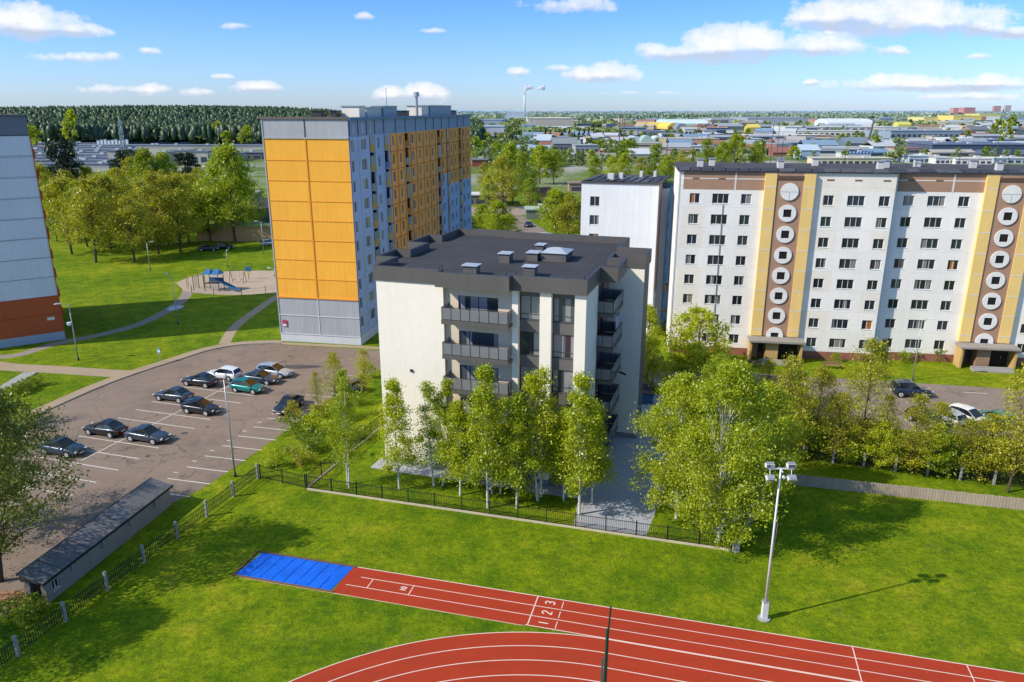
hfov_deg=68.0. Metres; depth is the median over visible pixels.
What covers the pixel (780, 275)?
round window
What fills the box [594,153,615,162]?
barracks
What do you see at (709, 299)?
window
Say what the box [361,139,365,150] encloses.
window
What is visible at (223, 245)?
parked car
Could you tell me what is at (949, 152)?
building
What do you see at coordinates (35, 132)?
lone tree
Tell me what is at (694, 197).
window
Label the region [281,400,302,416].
bush
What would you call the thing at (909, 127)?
building
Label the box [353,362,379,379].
bush
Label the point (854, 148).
building
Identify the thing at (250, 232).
yard building
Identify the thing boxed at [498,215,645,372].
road
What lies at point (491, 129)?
works hall
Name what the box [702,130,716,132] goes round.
building
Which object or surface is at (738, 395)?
birch tree
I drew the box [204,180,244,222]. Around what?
park tree
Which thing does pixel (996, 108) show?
tower block
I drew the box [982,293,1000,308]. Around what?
round window
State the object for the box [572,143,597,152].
workshop
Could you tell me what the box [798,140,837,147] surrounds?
building
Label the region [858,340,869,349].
window
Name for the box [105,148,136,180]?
pine tree
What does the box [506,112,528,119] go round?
power plant
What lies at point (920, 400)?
street tree
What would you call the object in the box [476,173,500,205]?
yard tree
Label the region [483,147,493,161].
distant tree
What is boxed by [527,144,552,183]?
yard tree
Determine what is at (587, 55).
sky
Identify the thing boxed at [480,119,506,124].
works hall
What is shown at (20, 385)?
bush
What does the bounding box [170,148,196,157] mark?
garage block
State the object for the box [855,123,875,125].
building
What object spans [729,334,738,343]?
window
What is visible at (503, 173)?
yard tree
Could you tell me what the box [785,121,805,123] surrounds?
building
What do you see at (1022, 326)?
window
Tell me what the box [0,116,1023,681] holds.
ground
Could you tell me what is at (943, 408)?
young tree
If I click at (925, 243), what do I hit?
window
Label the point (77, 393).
footpath
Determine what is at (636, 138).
hangar
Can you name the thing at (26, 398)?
bush
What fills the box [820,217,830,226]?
window
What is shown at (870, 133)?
mast
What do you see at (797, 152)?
distant tree
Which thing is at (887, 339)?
window
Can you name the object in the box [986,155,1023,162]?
workshop
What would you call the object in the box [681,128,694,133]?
works hall
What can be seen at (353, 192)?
apartment block
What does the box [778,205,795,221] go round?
round window
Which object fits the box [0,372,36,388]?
concrete slab
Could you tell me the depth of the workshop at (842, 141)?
582.89 m
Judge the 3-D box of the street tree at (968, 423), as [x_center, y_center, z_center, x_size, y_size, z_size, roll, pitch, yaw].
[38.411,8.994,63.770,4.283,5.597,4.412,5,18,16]
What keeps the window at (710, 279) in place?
in the apartment block at (814, 259)
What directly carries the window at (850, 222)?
in the apartment block at (814, 259)
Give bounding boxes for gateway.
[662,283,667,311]
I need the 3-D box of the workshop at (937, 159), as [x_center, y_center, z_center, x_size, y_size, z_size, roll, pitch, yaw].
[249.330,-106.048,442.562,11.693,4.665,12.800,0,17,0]
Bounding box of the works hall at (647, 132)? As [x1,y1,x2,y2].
[639,130,683,134]
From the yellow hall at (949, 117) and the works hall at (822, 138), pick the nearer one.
the works hall at (822, 138)
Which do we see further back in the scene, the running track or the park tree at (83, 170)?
the park tree at (83, 170)
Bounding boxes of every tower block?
[949,108,958,114]
[958,107,975,114]
[992,106,1000,111]
[1002,105,1011,111]
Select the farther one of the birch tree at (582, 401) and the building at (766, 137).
the building at (766, 137)
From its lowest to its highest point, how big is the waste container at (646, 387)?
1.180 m
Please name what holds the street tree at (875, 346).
on the ground
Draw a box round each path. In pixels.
[0,289,276,358]
[0,361,129,376]
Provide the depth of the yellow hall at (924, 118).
2065.65 m
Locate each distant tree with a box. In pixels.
[470,135,482,152]
[479,140,487,148]
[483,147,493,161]
[490,152,498,162]
[494,143,501,151]
[501,124,513,145]
[510,118,521,144]
[526,146,534,161]
[562,148,575,162]
[573,154,583,165]
[579,150,586,160]
[585,149,597,162]
[596,140,602,151]
[600,153,605,161]
[604,153,611,165]
[609,140,618,148]
[616,147,625,156]
[624,139,632,148]
[625,149,637,162]
[653,143,661,154]
[672,151,677,159]
[688,147,696,160]
[749,141,768,162]
[786,145,800,158]
[793,149,801,159]
[840,150,849,154]
[870,136,881,145]
[882,136,907,161]
[950,147,961,156]
[981,146,991,156]
[988,148,1000,156]
[990,118,1006,135]
[1001,115,1019,134]
[1002,149,1009,156]
[1013,150,1021,156]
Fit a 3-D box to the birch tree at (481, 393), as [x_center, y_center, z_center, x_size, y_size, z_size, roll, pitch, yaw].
[-2.008,7.368,57.896,5.062,12.133,4.580,-1,17,-3]
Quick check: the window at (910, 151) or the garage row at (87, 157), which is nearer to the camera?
the garage row at (87, 157)
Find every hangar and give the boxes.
[628,135,639,141]
[639,135,652,141]
[651,135,659,141]
[814,118,872,125]
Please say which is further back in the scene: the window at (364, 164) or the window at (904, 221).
the window at (364, 164)
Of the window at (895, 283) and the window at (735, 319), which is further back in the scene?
the window at (735, 319)
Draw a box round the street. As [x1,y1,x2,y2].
[643,372,1023,439]
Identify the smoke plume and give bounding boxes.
[524,85,544,92]
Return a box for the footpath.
[18,340,379,421]
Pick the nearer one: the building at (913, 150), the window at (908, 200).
the window at (908, 200)
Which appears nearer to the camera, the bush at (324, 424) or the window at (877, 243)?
the bush at (324, 424)
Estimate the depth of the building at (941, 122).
1629.72 m
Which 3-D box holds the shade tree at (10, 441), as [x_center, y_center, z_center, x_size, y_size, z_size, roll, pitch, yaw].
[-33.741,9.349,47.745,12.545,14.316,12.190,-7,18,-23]
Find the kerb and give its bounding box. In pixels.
[39,343,280,412]
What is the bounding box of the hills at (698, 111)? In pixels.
[309,109,1015,111]
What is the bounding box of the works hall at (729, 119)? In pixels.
[700,118,735,121]
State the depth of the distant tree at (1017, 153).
474.85 m
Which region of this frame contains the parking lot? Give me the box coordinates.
[0,344,380,615]
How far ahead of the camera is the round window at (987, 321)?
91.70 m
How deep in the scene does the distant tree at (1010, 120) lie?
885.13 m
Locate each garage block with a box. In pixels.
[106,148,127,157]
[157,150,178,163]
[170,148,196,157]
[188,149,212,163]
[226,152,247,159]
[245,150,263,158]
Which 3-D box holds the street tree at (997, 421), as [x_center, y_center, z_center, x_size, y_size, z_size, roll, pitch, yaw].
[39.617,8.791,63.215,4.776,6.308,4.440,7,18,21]
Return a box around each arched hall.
[656,119,707,125]
[673,123,686,129]
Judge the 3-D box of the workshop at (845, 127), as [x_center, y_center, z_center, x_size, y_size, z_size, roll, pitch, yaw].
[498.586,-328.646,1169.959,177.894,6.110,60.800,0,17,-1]
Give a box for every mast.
[118,121,125,153]
[520,114,536,144]
[757,462,796,622]
[868,120,874,139]
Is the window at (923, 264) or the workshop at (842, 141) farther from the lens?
the workshop at (842, 141)
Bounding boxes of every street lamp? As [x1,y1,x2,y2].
[54,303,79,360]
[164,273,178,324]
[223,374,236,476]
[911,318,934,380]
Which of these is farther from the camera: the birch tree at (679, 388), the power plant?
the power plant
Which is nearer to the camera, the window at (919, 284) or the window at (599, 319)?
the window at (599, 319)
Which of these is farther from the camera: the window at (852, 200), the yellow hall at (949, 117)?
the yellow hall at (949, 117)
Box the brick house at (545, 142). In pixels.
[538,141,550,144]
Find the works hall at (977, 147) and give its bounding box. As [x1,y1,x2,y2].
[897,141,1023,155]
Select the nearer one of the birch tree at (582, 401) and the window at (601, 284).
the birch tree at (582, 401)
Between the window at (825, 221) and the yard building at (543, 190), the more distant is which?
the yard building at (543, 190)
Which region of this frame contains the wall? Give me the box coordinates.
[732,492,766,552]
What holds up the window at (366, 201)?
in the apartment block at (353, 192)
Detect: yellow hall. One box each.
[648,122,660,128]
[657,122,675,129]
[907,117,938,120]
[937,115,981,120]
[965,114,1000,115]
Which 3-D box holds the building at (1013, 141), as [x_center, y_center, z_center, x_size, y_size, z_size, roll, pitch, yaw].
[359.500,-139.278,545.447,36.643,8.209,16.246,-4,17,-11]
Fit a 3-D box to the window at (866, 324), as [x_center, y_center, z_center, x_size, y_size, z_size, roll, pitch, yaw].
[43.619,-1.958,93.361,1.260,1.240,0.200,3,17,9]
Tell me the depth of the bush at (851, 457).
66.43 m
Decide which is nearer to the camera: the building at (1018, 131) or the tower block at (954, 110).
the building at (1018, 131)
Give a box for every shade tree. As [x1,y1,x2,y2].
[0,385,90,582]
[0,408,52,502]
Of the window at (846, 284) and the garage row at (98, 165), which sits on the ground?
the garage row at (98, 165)
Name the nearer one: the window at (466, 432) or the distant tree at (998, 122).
the window at (466, 432)
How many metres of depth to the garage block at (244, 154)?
467.25 m
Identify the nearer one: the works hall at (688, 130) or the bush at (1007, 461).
the bush at (1007, 461)
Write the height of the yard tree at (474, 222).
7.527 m
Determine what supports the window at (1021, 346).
in the apartment block at (814, 259)
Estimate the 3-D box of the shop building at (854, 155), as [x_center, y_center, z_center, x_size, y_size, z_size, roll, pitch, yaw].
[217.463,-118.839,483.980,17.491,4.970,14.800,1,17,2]
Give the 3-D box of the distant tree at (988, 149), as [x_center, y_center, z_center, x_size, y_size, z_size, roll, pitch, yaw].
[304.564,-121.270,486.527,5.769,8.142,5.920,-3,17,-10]
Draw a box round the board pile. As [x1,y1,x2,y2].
[0,590,32,604]
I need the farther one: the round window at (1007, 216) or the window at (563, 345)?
the round window at (1007, 216)
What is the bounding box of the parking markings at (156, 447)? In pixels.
[4,375,371,523]
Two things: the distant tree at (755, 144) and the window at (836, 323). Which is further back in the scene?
the distant tree at (755, 144)
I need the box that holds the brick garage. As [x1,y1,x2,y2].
[471,156,488,166]
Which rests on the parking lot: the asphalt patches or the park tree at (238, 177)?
the asphalt patches
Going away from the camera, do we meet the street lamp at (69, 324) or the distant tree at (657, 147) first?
the street lamp at (69, 324)
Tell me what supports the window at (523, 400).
in the apartment block at (510, 306)
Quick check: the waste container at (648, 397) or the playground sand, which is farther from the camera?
the playground sand
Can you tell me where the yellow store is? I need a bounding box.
[744,124,760,131]
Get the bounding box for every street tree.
[645,304,667,358]
[755,359,781,383]
[764,352,824,464]
[777,369,821,423]
[793,362,843,452]
[815,390,863,462]
[836,333,900,455]
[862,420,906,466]
[879,391,946,471]
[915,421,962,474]
[943,416,996,469]
[957,410,1016,477]
[981,362,1023,492]
[1004,407,1023,472]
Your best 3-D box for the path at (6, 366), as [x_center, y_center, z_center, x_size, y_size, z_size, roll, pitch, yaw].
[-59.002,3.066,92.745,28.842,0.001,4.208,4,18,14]
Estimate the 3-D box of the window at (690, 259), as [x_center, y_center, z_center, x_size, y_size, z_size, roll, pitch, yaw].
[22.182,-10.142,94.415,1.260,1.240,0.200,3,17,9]
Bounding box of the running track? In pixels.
[291,567,1023,681]
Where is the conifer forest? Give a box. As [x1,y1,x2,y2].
[0,104,485,143]
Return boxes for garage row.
[32,141,118,145]
[32,145,134,147]
[33,147,149,150]
[34,155,107,159]
[35,150,106,153]
[35,152,130,156]
[35,157,113,162]
[36,160,115,168]
[76,143,262,147]
[82,140,262,143]
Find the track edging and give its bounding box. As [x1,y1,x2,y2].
[240,577,522,625]
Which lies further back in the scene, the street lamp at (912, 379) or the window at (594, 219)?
the window at (594, 219)
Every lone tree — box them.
[27,124,36,142]
[30,127,42,145]
[60,109,78,141]
[211,121,226,130]
[219,130,231,143]
[236,125,252,143]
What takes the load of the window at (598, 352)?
in the apartment block at (510, 306)
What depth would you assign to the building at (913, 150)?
517.78 m
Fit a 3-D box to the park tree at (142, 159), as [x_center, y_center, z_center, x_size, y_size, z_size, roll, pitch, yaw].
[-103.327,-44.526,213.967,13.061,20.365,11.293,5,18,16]
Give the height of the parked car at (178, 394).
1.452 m
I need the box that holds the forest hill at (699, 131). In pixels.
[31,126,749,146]
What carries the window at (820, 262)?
in the apartment block at (814, 259)
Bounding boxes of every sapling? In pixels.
[307,372,326,405]
[320,350,347,412]
[351,348,376,390]
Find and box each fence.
[0,463,258,665]
[191,286,275,294]
[258,464,305,488]
[306,416,382,487]
[306,474,732,550]
[772,442,1023,487]
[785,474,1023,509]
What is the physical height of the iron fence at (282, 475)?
1.330 m
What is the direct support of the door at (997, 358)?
in the apartment block at (814, 259)
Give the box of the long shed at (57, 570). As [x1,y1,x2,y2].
[16,477,172,603]
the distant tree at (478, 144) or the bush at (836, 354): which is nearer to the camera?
the bush at (836, 354)
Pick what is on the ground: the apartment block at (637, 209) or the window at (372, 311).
the apartment block at (637, 209)
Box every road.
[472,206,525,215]
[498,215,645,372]
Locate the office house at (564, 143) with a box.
[550,137,578,150]
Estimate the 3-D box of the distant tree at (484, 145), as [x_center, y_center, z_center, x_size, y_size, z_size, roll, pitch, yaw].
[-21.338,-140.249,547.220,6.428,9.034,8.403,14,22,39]
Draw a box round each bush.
[0,391,39,425]
[0,590,26,623]
[3,383,22,398]
[5,597,40,630]
[7,381,26,394]
[13,380,31,392]
[19,376,33,388]
[21,592,53,617]
[28,373,47,385]
[260,448,286,466]
[276,413,311,435]
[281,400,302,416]
[281,444,318,469]
[287,426,329,452]
[299,408,322,432]
[309,398,333,417]
[314,419,343,441]
[348,423,372,439]
[349,390,367,405]
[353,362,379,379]
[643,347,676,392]
[778,432,818,453]
[788,420,826,464]
[806,433,848,456]
[819,436,868,462]
[830,352,841,361]
[832,433,865,456]
[849,422,901,469]
[855,418,910,458]
[874,440,914,461]
[885,427,922,461]
[891,447,942,472]
[896,350,911,362]
[910,433,946,455]
[934,348,947,362]
[936,439,979,481]
[950,434,1007,477]
[956,443,994,477]
[965,456,1014,483]
[977,443,1022,476]
[982,447,1023,475]
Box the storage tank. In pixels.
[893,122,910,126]
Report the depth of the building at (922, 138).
672.41 m
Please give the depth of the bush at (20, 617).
46.04 m
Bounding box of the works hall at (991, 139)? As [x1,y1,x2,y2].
[985,138,1015,140]
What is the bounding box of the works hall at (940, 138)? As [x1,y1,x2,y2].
[935,136,984,139]
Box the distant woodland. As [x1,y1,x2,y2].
[456,111,1023,136]
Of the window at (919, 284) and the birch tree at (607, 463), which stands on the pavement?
the birch tree at (607, 463)
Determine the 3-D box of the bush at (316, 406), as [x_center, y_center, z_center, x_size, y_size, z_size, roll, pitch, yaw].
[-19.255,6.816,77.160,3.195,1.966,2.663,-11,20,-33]
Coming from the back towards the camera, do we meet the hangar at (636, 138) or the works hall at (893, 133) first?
the works hall at (893, 133)
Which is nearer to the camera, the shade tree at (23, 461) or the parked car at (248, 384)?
the shade tree at (23, 461)
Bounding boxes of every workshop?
[516,145,550,152]
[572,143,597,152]
[691,144,713,151]
[766,147,792,155]
[772,126,900,129]
[793,144,820,158]
[797,129,864,135]
[807,155,892,163]
[836,137,868,145]
[897,153,934,162]
[928,155,955,163]
[952,155,993,163]
[962,126,989,132]
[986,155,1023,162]
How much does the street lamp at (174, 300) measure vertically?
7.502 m
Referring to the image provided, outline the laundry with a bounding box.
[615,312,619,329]
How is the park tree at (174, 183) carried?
on the ground
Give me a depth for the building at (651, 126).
1184.00 m
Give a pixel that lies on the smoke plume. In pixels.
(531, 87)
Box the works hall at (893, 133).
[865,129,964,138]
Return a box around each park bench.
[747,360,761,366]
[823,361,842,367]
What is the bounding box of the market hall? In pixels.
[740,134,830,137]
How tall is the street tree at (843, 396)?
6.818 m
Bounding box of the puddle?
[167,305,183,309]
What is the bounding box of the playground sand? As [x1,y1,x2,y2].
[177,271,275,294]
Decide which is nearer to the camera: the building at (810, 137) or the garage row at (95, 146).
the garage row at (95, 146)
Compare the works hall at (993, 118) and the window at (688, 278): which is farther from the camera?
the works hall at (993, 118)
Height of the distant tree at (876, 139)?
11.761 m
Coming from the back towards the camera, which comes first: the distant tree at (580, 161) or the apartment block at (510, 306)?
the distant tree at (580, 161)
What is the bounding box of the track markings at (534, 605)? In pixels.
[289,567,1023,681]
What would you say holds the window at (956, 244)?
in the apartment block at (814, 259)
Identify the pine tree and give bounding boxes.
[41,139,84,182]
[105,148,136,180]
[109,155,124,168]
[170,151,203,177]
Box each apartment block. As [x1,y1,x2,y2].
[0,114,65,347]
[259,92,471,344]
[373,228,651,484]
[580,171,673,334]
[665,141,1023,373]
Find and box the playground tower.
[192,269,239,291]
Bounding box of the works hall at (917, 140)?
[900,139,933,140]
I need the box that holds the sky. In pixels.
[0,0,1023,110]
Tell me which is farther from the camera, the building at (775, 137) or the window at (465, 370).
the building at (775, 137)
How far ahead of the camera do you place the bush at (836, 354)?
93.95 m
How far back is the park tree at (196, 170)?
212.92 m
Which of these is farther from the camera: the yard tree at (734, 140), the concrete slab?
the yard tree at (734, 140)
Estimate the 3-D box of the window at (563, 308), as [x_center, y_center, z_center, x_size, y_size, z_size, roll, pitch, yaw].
[4.087,-2.368,59.132,1.870,1.990,0.200,5,18,17]
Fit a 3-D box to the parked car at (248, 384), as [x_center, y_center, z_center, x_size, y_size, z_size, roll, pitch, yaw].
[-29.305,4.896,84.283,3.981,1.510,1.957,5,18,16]
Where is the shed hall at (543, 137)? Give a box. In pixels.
[533,134,554,140]
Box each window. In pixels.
[52,577,60,591]
[259,216,269,222]
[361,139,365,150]
[362,159,366,170]
[363,178,367,190]
[364,198,369,209]
[365,217,369,228]
[366,236,370,247]
[367,254,371,266]
[369,273,373,284]
[370,291,373,301]
[371,308,375,320]
[450,128,468,225]
[459,295,497,311]
[459,330,497,347]
[460,365,498,382]
[461,398,498,413]
[462,432,498,445]
[519,331,538,356]
[520,295,539,320]
[520,366,538,387]
[521,400,538,412]
[551,404,571,426]
[552,334,573,359]
[552,369,572,393]
[553,298,574,323]
[589,215,598,224]
[590,196,599,206]
[596,384,598,398]
[597,351,599,368]
[598,317,601,335]
[599,282,602,301]
[683,294,692,303]
[684,274,693,283]
[685,254,695,264]
[687,234,696,244]
[688,214,698,223]
[689,193,699,203]
[702,333,716,342]
[703,314,718,322]
[704,295,720,304]
[705,275,721,284]
[707,255,723,265]
[709,235,725,244]
[710,214,726,224]
[712,193,728,203]
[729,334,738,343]
[730,315,740,324]
[732,296,741,305]
[733,276,743,285]
[735,256,745,265]
[737,236,747,245]
[739,215,749,224]
[741,194,751,204]
[766,327,782,336]
[768,308,784,323]
[770,288,786,303]
[772,267,788,283]
[774,247,791,263]
[776,226,793,242]
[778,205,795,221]
[780,183,798,200]
[806,337,816,346]
[808,318,818,327]
[810,298,820,308]
[813,278,823,288]
[815,258,825,268]
[817,237,828,247]
[820,151,840,152]
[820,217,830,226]
[822,195,833,205]
[829,338,845,348]
[831,319,847,328]
[834,299,850,309]
[836,279,853,289]
[839,259,856,268]
[841,238,858,248]
[844,217,861,227]
[847,196,864,206]
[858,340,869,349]
[861,320,871,329]
[864,300,874,310]
[867,280,877,290]
[870,260,880,269]
[872,239,883,248]
[875,218,886,227]
[878,196,889,206]
[882,338,892,347]
[884,319,895,328]
[887,299,898,308]
[890,279,901,288]
[893,259,904,268]
[896,238,907,247]
[899,217,910,227]
[903,195,913,205]
[904,339,921,348]
[905,150,918,152]
[907,320,924,329]
[910,300,928,309]
[913,280,931,289]
[917,259,934,269]
[920,238,938,248]
[923,217,941,227]
[926,196,945,206]
[933,340,944,349]
[937,321,947,330]
[938,154,968,155]
[940,301,951,310]
[943,281,954,290]
[947,260,958,270]
[950,239,961,249]
[954,218,965,228]
[958,196,969,206]
[975,333,992,343]
[978,313,996,329]
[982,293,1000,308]
[986,272,1004,288]
[990,251,1008,267]
[994,229,1012,246]
[998,207,1017,224]
[1002,185,1022,203]
[1017,344,1023,353]
[1019,324,1023,333]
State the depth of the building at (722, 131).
971.96 m
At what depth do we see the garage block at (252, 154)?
477.40 m
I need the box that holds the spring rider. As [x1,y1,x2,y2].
[245,267,250,276]
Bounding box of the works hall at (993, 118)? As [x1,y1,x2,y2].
[986,116,1023,120]
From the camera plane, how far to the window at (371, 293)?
104.16 m
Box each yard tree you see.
[472,203,490,228]
[472,217,486,228]
[476,161,494,190]
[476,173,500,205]
[480,199,516,229]
[482,153,519,204]
[491,141,534,204]
[500,214,525,231]
[512,151,540,194]
[518,178,543,206]
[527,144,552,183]
[534,188,571,233]
[544,149,567,183]
[552,192,580,234]
[564,195,580,233]
[584,156,604,177]
[602,155,618,173]
[613,152,634,174]
[631,155,649,174]
[644,151,663,174]
[656,155,675,182]
[672,150,689,174]
[693,138,717,161]
[711,141,734,161]
[723,133,752,162]
[748,143,768,162]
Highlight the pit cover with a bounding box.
[231,550,356,592]
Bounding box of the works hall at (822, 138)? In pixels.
[815,137,834,139]
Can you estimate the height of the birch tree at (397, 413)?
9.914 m
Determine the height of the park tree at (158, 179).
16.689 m
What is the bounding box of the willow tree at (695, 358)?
[661,303,734,370]
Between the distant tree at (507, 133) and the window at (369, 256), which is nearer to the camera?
the window at (369, 256)
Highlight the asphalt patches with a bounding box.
[77,365,322,487]
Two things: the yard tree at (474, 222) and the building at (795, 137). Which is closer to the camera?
the yard tree at (474, 222)
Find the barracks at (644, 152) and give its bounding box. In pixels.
[627,148,649,156]
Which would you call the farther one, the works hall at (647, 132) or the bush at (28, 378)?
the works hall at (647, 132)
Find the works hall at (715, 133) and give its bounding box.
[695,132,721,134]
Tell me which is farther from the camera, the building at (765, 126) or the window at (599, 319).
the building at (765, 126)
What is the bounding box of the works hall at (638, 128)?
[612,126,646,133]
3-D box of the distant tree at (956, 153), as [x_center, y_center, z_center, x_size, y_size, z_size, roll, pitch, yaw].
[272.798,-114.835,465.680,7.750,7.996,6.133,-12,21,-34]
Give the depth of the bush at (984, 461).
63.28 m
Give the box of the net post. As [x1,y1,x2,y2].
[601,606,611,681]
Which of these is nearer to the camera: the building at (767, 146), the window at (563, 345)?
the window at (563, 345)
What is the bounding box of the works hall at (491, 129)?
[483,125,504,135]
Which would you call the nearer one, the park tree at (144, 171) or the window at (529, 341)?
the window at (529, 341)
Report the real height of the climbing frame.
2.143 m
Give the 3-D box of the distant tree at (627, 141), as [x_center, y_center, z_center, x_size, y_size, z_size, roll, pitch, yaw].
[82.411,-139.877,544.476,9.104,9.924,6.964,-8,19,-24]
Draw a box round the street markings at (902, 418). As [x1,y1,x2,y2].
[780,381,1018,433]
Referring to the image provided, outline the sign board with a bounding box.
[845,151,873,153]
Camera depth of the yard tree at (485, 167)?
286.98 m
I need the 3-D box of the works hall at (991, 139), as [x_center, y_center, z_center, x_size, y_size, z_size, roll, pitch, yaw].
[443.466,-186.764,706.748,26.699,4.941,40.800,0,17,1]
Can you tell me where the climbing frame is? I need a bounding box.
[186,275,205,288]
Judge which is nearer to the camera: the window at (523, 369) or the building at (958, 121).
the window at (523, 369)
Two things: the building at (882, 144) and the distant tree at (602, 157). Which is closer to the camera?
the distant tree at (602, 157)
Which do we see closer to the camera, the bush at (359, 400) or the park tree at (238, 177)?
the bush at (359, 400)
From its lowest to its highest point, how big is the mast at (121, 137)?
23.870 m
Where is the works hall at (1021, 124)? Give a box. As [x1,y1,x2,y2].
[994,121,1023,126]
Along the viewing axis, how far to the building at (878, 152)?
498.92 m
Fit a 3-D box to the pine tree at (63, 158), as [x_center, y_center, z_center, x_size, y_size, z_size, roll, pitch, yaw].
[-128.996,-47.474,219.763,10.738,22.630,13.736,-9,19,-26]
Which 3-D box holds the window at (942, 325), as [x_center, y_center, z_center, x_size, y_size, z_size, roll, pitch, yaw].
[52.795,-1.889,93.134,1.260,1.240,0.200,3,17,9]
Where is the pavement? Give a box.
[370,394,685,535]
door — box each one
[32,583,40,598]
[777,344,796,358]
[988,350,1007,365]
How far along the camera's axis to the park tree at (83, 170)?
223.84 m
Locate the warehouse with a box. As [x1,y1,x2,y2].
[526,117,573,126]
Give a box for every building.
[197,218,271,241]
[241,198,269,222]
[471,192,506,203]
[522,132,542,139]
[524,204,579,218]
[526,187,552,204]
[543,132,563,135]
[563,131,593,137]
[567,181,581,191]
[575,123,592,126]
[580,137,597,143]
[588,133,604,137]
[597,132,618,138]
[603,124,615,127]
[606,137,632,144]
[612,118,622,121]
[616,124,634,126]
[622,130,637,134]
[634,124,655,129]
[636,142,661,148]
[637,119,655,122]
[657,133,680,136]
[665,139,693,144]
[666,143,690,148]
[667,149,695,156]
[678,134,709,136]
[693,140,726,146]
[702,127,727,131]
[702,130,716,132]
[707,120,728,122]
[708,135,741,139]
[714,124,743,129]
[717,130,725,133]
[727,139,754,143]
[735,122,755,125]
[736,144,776,148]
[746,135,771,139]
[754,128,772,133]
[759,143,792,146]
[760,125,776,127]
[771,140,799,145]
[773,128,796,133]
[773,135,796,139]
[784,136,814,139]
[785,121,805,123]
[785,136,805,139]
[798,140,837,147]
[801,126,815,129]
[817,124,836,125]
[820,148,849,155]
[822,146,869,151]
[836,150,870,156]
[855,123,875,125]
[859,141,895,148]
[859,148,889,156]
[875,117,893,119]
[885,147,923,153]
[901,127,917,128]
[905,137,926,139]
[917,125,939,128]
[926,149,974,156]
[928,121,946,123]
[942,125,959,129]
[945,138,986,140]
[948,120,973,123]
[959,123,974,128]
[959,133,989,136]
[967,134,1001,138]
[974,123,991,128]
[975,121,993,123]
[992,141,1023,142]
[1005,135,1023,140]
[1012,129,1023,134]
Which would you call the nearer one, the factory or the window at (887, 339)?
the window at (887, 339)
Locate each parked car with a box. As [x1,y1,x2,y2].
[39,436,86,458]
[82,418,128,438]
[123,424,170,444]
[152,386,193,403]
[180,372,219,388]
[180,397,220,416]
[197,244,218,250]
[207,365,241,381]
[214,242,234,248]
[229,377,266,394]
[241,369,280,385]
[256,362,293,378]
[260,239,271,245]
[272,394,304,413]
[332,378,363,398]
[524,221,532,226]
[889,379,933,397]
[904,405,947,426]
[934,408,966,427]
[949,403,987,427]
[978,409,1016,428]
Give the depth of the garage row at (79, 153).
487.00 m
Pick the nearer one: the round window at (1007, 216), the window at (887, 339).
the round window at (1007, 216)
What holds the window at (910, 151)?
in the building at (913, 150)
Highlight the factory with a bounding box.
[659,136,718,144]
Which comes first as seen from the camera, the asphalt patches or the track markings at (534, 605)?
the track markings at (534, 605)
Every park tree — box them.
[35,161,65,229]
[39,171,54,197]
[39,173,95,253]
[40,183,64,241]
[47,168,75,183]
[53,174,125,262]
[54,186,111,246]
[55,179,93,216]
[75,165,93,179]
[83,171,127,248]
[86,170,103,220]
[93,166,132,241]
[100,192,162,261]
[110,178,134,206]
[116,175,167,246]
[119,155,146,180]
[123,172,185,253]
[124,146,165,183]
[133,168,157,202]
[140,173,189,244]
[144,171,213,252]
[155,150,178,176]
[155,169,167,177]
[167,181,207,242]
[176,172,205,221]
[185,189,225,240]
[186,167,209,215]
[187,142,267,241]
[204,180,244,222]
[233,188,267,221]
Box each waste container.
[642,390,654,403]
[643,384,652,390]
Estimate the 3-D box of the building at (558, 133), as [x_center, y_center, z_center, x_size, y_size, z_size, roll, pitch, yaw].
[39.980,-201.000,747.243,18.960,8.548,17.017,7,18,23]
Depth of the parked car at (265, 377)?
86.54 m
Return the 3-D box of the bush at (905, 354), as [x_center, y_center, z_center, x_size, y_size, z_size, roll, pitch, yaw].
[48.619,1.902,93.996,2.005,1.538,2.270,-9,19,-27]
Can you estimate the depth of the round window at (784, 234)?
91.32 m
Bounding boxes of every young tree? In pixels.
[790,388,804,428]
[816,403,854,442]
[868,393,905,432]
[912,398,961,445]
[968,418,1004,455]
[1008,418,1023,443]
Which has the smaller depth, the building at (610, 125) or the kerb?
the kerb
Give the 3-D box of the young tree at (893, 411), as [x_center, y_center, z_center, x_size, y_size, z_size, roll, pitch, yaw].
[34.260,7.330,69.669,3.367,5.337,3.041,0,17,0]
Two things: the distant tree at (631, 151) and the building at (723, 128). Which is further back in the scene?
the building at (723, 128)
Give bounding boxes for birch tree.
[324,367,369,487]
[368,377,423,489]
[405,377,460,486]
[432,400,483,495]
[453,359,514,508]
[470,396,523,493]
[488,388,545,508]
[508,364,566,501]
[541,405,589,500]
[550,370,613,514]
[564,399,623,502]
[621,370,731,523]
[645,357,804,559]
[660,351,772,502]
[719,380,811,499]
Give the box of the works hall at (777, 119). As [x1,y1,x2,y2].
[734,117,810,122]
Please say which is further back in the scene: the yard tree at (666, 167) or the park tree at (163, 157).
the yard tree at (666, 167)
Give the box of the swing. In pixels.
[229,270,246,283]

